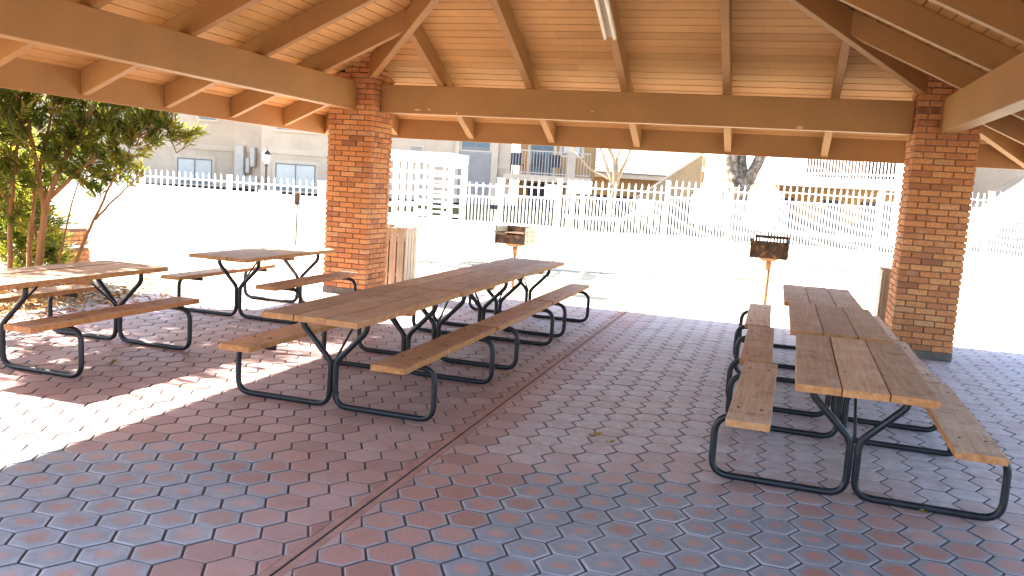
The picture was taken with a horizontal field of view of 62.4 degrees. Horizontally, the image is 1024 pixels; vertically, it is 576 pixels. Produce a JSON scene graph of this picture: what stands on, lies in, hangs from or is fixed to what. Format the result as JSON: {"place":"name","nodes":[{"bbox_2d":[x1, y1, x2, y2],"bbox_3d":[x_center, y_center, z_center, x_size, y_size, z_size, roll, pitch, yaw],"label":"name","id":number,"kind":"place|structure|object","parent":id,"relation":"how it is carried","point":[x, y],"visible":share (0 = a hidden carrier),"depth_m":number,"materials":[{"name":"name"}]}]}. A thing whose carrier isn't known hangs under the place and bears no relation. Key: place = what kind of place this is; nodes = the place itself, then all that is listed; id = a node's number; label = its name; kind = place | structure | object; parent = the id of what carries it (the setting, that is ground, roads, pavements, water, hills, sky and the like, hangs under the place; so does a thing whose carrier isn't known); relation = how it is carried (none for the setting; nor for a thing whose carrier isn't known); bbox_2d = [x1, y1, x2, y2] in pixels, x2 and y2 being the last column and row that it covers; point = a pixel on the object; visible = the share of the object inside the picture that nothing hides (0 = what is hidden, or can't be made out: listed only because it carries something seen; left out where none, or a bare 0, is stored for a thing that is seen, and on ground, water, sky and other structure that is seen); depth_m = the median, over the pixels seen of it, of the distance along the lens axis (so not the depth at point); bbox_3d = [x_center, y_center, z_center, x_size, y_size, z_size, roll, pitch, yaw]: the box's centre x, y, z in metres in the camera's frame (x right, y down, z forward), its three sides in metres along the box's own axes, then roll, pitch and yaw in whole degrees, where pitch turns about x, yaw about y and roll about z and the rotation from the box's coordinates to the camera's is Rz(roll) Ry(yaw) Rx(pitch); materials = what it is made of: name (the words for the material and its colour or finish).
{"place":"outdoors","nodes":[
{"label":"outdoors","id":0,"kind":"place"},
{"bbox_2d":[125,182,467,204],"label":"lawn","id":1,"kind":"structure","parent":0,"point":[253,190],"depth_m":37.49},
{"bbox_2d":[0,273,1023,575],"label":"pavement","id":2,"kind":"structure","parent":0,"point":[662,361],"depth_m":5.08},
{"bbox_2d":[0,260,199,377],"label":"picnic table","id":3,"kind":"object","parent":2,"relation":"on","point":[79,277],"visible":1,"depth_m":6.94,"materials":[{"name":"brown wood"}]},
{"bbox_2d":[161,245,358,323],"bbox_3d":[-2.831,-0.078,9.750,1.586,0.701,1.854,6,7,17],"label":"picnic table","id":4,"kind":"object","parent":2,"relation":"on","point":[284,253],"visible":0.93,"depth_m":9.40,"materials":[{"name":"brown wood"}]},
{"bbox_2d":[219,285,495,421],"bbox_3d":[-1.081,0.444,6.487,1.586,0.701,1.871,6,7,17],"label":"picnic table","id":5,"kind":"object","parent":2,"relation":"on","point":[364,308],"visible":1,"depth_m":6.07,"materials":[{"name":"brown wood"}]},
{"bbox_2d":[385,224,417,284],"bbox_3d":[-1.748,-0.478,12.633,0.500,0.920,0.500,5,7,14],"label":"litter bin","id":6,"kind":"object","parent":2,"relation":"on","point":[401,247],"visible":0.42,"depth_m":12.39,"materials":[{"name":"brown wood"}]},
{"bbox_2d":[258,307,633,575],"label":"pavement border","id":7,"kind":"object","parent":2,"relation":"attached to","point":[280,563],"visible":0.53,"depth_m":4.71,"materials":[{"name":"grey concrete"}]},
{"bbox_2d":[270,308,630,575],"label":"pavement joint","id":8,"kind":"object","parent":7,"relation":"on","point":[302,552],"visible":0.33,"depth_m":4.73,"materials":[{"name":"concrete"}]},
{"bbox_2d":[357,268,553,369],"bbox_3d":[-0.511,0.255,8.270,1.586,0.706,1.854,6,7,16],"label":"picnic table","id":9,"kind":"object","parent":2,"relation":"on","point":[464,282],"visible":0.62,"depth_m":7.92,"materials":[{"name":"brown wood"}]},
{"bbox_2d":[432,257,589,337],"bbox_3d":[0.033,0.072,10.036,1.586,0.701,1.849,6,7,17],"label":"picnic table","id":10,"kind":"object","parent":2,"relation":"on","point":[529,267],"visible":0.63,"depth_m":9.76,"materials":[{"name":"brown wood"}]},
{"bbox_2d":[0,0,1023,361],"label":"picnic pavilion","id":11,"kind":"structure","parent":2,"relation":"on","point":[928,94],"depth_m":9.61,"materials":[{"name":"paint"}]},
{"bbox_2d":[594,0,616,39],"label":"fluorescent light","id":12,"kind":"object","parent":11,"relation":"attached to","point":[605,17],"visible":1,"depth_m":8.94,"materials":[{"name":"white metal"}]},
{"bbox_2d":[0,271,1023,348],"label":"pavement edge","id":13,"kind":"object","parent":2,"relation":"attached to","point":[68,306],"visible":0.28,"depth_m":11.58,"materials":[{"name":"concrete"}]},
{"bbox_2d":[588,432,602,435],"bbox_3d":[0.562,0.988,5.679,0.064,0.024,0.130,8,8,33],"label":"fallen leaf","id":14,"kind":"object","parent":2,"relation":"on","point":[596,433],"visible":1,"depth_m":5.70,"materials":[{"name":"plant"}]},
{"bbox_2d":[733,284,899,369],"bbox_3d":[3.189,0.421,8.874,1.586,0.701,1.783,6,7,17],"label":"picnic table","id":15,"kind":"object","parent":2,"relation":"on","point":[759,315],"visible":0.41,"depth_m":8.74,"materials":[{"name":"brown wood"}]},
{"bbox_2d":[725,302,940,431],"bbox_3d":[2.675,0.604,7.120,1.586,0.707,1.860,6,7,17],"label":"picnic table","id":16,"kind":"object","parent":2,"relation":"on","point":[839,322],"visible":0.55,"depth_m":6.75,"materials":[{"name":"brown wood"}]},
{"bbox_2d":[709,333,1011,520],"bbox_3d":[2.130,0.798,5.337,1.586,0.695,1.858,6,7,18],"label":"picnic table","id":17,"kind":"object","parent":2,"relation":"on","point":[847,369],"visible":1,"depth_m":4.88,"materials":[{"name":"brown wood"}]},
{"bbox_2d":[874,267,891,322],"bbox_3d":[4.783,0.218,10.445,0.500,0.920,0.500,6,8,19],"label":"litter bin","id":18,"kind":"object","parent":2,"relation":"on","point":[884,282],"visible":0.23,"depth_m":10.28,"materials":[{"name":"brown wood"}]},
{"bbox_2d":[0,181,1023,346],"bbox_3d":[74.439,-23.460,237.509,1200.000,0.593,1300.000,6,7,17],"label":"ground","id":19,"kind":"structure","parent":0,"point":[981,318],"depth_m":16.88,"materials":[{"name":"white concrete"}]},
{"bbox_2d":[0,127,79,268],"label":"oleander bush","id":20,"kind":"object","parent":19,"relation":"on","point":[53,241],"visible":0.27,"depth_m":10.73,"materials":[{"name":"green plant"}]},
{"bbox_2d":[55,226,91,262],"bbox_3d":[-6.662,-0.607,12.657,0.480,0.600,0.480,6,7,17],"label":"brick post","id":21,"kind":"object","parent":19,"relation":"on","point":[78,237],"visible":0.24,"depth_m":12.60,"materials":[{"name":"orange brick"}]},
{"bbox_2d":[0,88,210,296],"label":"tree","id":22,"kind":"object","parent":19,"relation":"on","point":[22,116],"visible":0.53,"depth_m":9.88,"materials":[{"name":"green plant"}]},
{"bbox_2d":[0,277,249,322],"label":"leaf litter","id":23,"kind":"object","parent":19,"relation":"on","point":[61,298],"visible":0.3,"depth_m":9.41,"materials":[{"name":"brown plant"}]},
{"bbox_2d":[50,168,326,247],"bbox_3d":[-13.539,-2.362,20.075,22.304,1.613,0.186,6,7,15],"label":"picket fence","id":24,"kind":"object","parent":19,"relation":"on","point":[229,191],"visible":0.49,"depth_m":18.24,"materials":[{"name":"white wood"}]},
{"bbox_2d":[258,190,279,212],"bbox_3d":[-5.112,-1.819,17.741,0.500,0.440,0.019,6,7,15],"label":"notice sign","id":25,"kind":"object","parent":24,"relation":"attached to","point":[268,201],"visible":1,"depth_m":17.73,"materials":[{"name":"white ceramic"}]},
{"bbox_2d":[262,148,270,190],"bbox_3d":[-8.443,-3.935,28.995,0.296,1.825,0.296,10,9,39],"label":"lamp post","id":26,"kind":"object","parent":19,"relation":"on","point":[266,154],"visible":0.73,"depth_m":28.89,"materials":[{"name":"white metal"}]},
{"bbox_2d":[295,193,299,245],"bbox_3d":[-4.303,-1.239,16.864,0.090,1.320,0.060,6,7,17],"label":"marker post","id":27,"kind":"object","parent":19,"relation":"on","point":[297,199],"visible":0.94,"depth_m":16.81,"materials":[{"name":"metal"}]},
{"bbox_2d":[18,94,596,210],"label":"apartment block","id":28,"kind":"structure","parent":19,"relation":"on","point":[233,148],"depth_m":39.05,"materials":[{"name":"grey paint"}]},
{"bbox_2d":[177,157,211,184],"bbox_3d":[-14.763,-5.438,39.299,1.530,1.170,0.029,1,8,-20],"label":"window","id":29,"kind":"structure","parent":28,"relation":"in","point":[188,165],"depth_m":39.29,"materials":[{"name":"grey glass"}]},
{"bbox_2d":[199,116,215,119],"bbox_3d":[-14.093,-8.390,39.107,0.750,1.150,0.028,1,8,-20],"label":"window","id":30,"kind":"structure","parent":28,"relation":"in","point":[200,117],"depth_m":39.15,"materials":[{"name":"grey glass"}]},
{"bbox_2d":[275,163,315,191],"bbox_3d":[-9.819,-5.011,38.283,1.780,1.210,0.029,1,8,-21],"label":"window","id":31,"kind":"structure","parent":28,"relation":"in","point":[295,172],"depth_m":38.27,"materials":[{"name":"grey glass"}]},
{"bbox_2d":[462,141,489,150],"bbox_3d":[-1.633,-6.989,38.917,1.300,1.280,0.029,4,7,2],"label":"window","id":32,"kind":"structure","parent":28,"relation":"in","point":[481,146],"depth_m":38.97,"materials":[{"name":"blue"}]},
{"bbox_2d":[510,152,523,173],"bbox_3d":[0.235,-5.762,39.013,0.520,0.980,0.620,2,7,-13],"label":"patio chair","id":33,"kind":"object","parent":28,"relation":"on","point":[516,158],"visible":0.69,"depth_m":39.18,"materials":[{"name":"grey metal"}]},
{"bbox_2d":[529,154,544,174],"bbox_3d":[1.159,-5.700,38.998,0.520,0.980,0.620,6,7,16],"label":"patio chair","id":34,"kind":"object","parent":28,"relation":"on","point":[538,156],"visible":0.68,"depth_m":39.16,"materials":[{"name":"grey metal"}]},
{"bbox_2d":[528,183,547,207],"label":"door","id":35,"kind":"structure","parent":28,"relation":"in","point":[535,190],"depth_m":40.44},
{"bbox_2d":[529,145,553,175],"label":"window","id":36,"kind":"structure","parent":28,"relation":"in","point":[533,147],"depth_m":40.24,"materials":[{"name":"grey"}]},
{"bbox_2d":[549,155,560,176],"bbox_3d":[1.986,-5.633,38.890,0.520,0.980,0.620,4,7,-1],"label":"patio chair","id":37,"kind":"object","parent":28,"relation":"on","point":[555,165],"visible":0.84,"depth_m":39.08,"materials":[{"name":"grey metal"}]},
{"bbox_2d":[562,147,581,155],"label":"window","id":38,"kind":"structure","parent":28,"relation":"in","point":[565,149],"depth_m":40.13,"materials":[{"name":"grey glass"}]},
{"bbox_2d":[387,150,468,264],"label":"lattice screen","id":39,"kind":"structure","parent":19,"relation":"on","point":[433,159],"depth_m":16.59,"materials":[{"name":"white wood"}]},
{"bbox_2d":[493,225,535,287],"bbox_3d":[-0.006,-0.357,13.658,0.610,1.305,0.412,7,8,26],"label":"barbecue grill","id":40,"kind":"object","parent":19,"relation":"on","point":[514,237],"visible":0.97,"depth_m":13.52,"materials":[{"name":"metal"}]},
{"bbox_2d":[90,231,1023,296],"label":"kerb","id":41,"kind":"structure","parent":19,"relation":"on","point":[783,281],"depth_m":16.41,"materials":[{"name":"concrete"}]},
{"bbox_2d":[567,180,591,262],"bbox_3d":[1.339,-1.311,17.421,0.520,1.780,0.042,2,7,-14],"label":"pool sign","id":42,"kind":"object","parent":19,"relation":"on","point":[581,187],"visible":0.96,"depth_m":17.35,"materials":[{"name":"white metal"}]},
{"bbox_2d":[564,208,644,231],"bbox_3d":[2.518,-1.905,23.164,2.150,0.680,0.660,4,7,3],"label":"pool lounger","id":43,"kind":"object","parent":19,"relation":"on","point":[605,218],"visible":0.65,"depth_m":22.86,"materials":[{"name":"white plastic"}]},
{"bbox_2d":[592,148,694,216],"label":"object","id":44,"kind":"structure","parent":19,"relation":"on","point":[638,173],"depth_m":42.12,"materials":[{"name":"white"}]},
{"bbox_2d":[723,155,766,241],"bbox_3d":[6.224,-4.405,22.078,3.374,6.562,1.346,4,7,5],"label":"forked tree","id":45,"kind":"object","parent":19,"relation":"on","point":[737,172],"visible":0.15,"depth_m":21.78,"materials":[{"name":"grey plant"}]},
{"bbox_2d":[493,178,1023,266],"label":"picket fence","id":46,"kind":"object","parent":19,"relation":"on","point":[501,195],"visible":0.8,"depth_m":18.41,"materials":[{"name":"white wood"}]},
{"bbox_2d":[464,182,497,260],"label":"side gate","id":47,"kind":"structure","parent":46,"relation":"attached to","point":[492,207],"depth_m":17.04,"materials":[{"name":"white wood"}]},
{"bbox_2d":[545,184,557,196],"bbox_3d":[0.809,-1.991,17.296,0.240,0.250,0.019,2,7,-14],"label":"sign","id":48,"kind":"object","parent":46,"relation":"attached to","point":[551,190],"visible":1,"depth_m":17.29,"materials":[{"name":"white plastic"}]},
{"bbox_2d":[629,153,904,245],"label":"white apartment","id":49,"kind":"structure","parent":19,"relation":"on","point":[699,169],"depth_m":29.40,"materials":[{"name":"beige paint"}]},
{"bbox_2d":[778,197,794,228],"bbox_3d":[10.241,-2.442,31.592,0.050,1.850,0.700,0,8,-29],"label":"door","id":50,"kind":"structure","parent":49,"relation":"in","point":[785,199],"depth_m":31.53,"materials":[{"name":"white"}]},
{"bbox_2d":[821,200,841,226],"bbox_3d":[11.250,-2.630,29.783,0.040,0.900,0.750,0,8,-29],"label":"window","id":51,"kind":"structure","parent":49,"relation":"in","point":[825,201],"depth_m":29.78,"materials":[{"name":"white"}]},
{"bbox_2d":[859,202,891,238],"bbox_3d":[12.310,-1.843,27.870,0.050,1.850,2.100,0,8,-29],"label":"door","id":52,"kind":"structure","parent":49,"relation":"in","point":[862,204],"depth_m":28.23,"materials":[{"name":"white"}]},
{"bbox_2d":[865,162,897,179],"bbox_3d":[11.942,-4.418,27.078,0.040,1.900,1.200,0,8,-29],"label":"balcony railing","id":53,"kind":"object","parent":49,"relation":"in","point":[891,164],"depth_m":27.13,"materials":[{"name":"white metal"}]},
{"bbox_2d":[745,234,789,304],"bbox_3d":[3.702,-0.034,12.421,0.610,1.462,0.417,6,8,21],"label":"barbecue grill","id":54,"kind":"object","parent":19,"relation":"on","point":[768,252],"visible":1,"depth_m":12.22,"materials":[{"name":"metal"}]},
{"bbox_2d":[966,168,1023,251],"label":"building","id":55,"kind":"structure","parent":19,"relation":"on","point":[1003,181],"depth_m":26.86,"materials":[{"name":"paint"}]},
{"bbox_2d":[388,204,892,250],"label":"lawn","id":56,"kind":"structure","parent":0,"point":[455,211],"depth_m":27.06,"materials":[{"name":"white"}]},
{"bbox_2d":[573,147,630,217],"bbox_3d":[2.905,-4.942,30.094,3.600,5.233,2.017,6,7,17],"label":"bare tree","id":57,"kind":"object","parent":56,"relation":"on","point":[615,178],"visible":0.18,"depth_m":30.02,"materials":[{"name":"beige plant"}]},
{"bbox_2d":[636,199,657,227],"bbox_3d":[4.162,-2.274,25.942,0.500,0.900,0.490,8,8,31],"label":"plastic chair","id":58,"kind":"object","parent":56,"relation":"on","point":[647,213],"visible":0.59,"depth_m":25.73,"materials":[{"name":"white plastic"}]},
{"bbox_2d":[511,144,805,183],"label":"sky","id":59,"kind":"structure","parent":0,"point":[514,146],"materials":[{"name":"white"}]}
]}

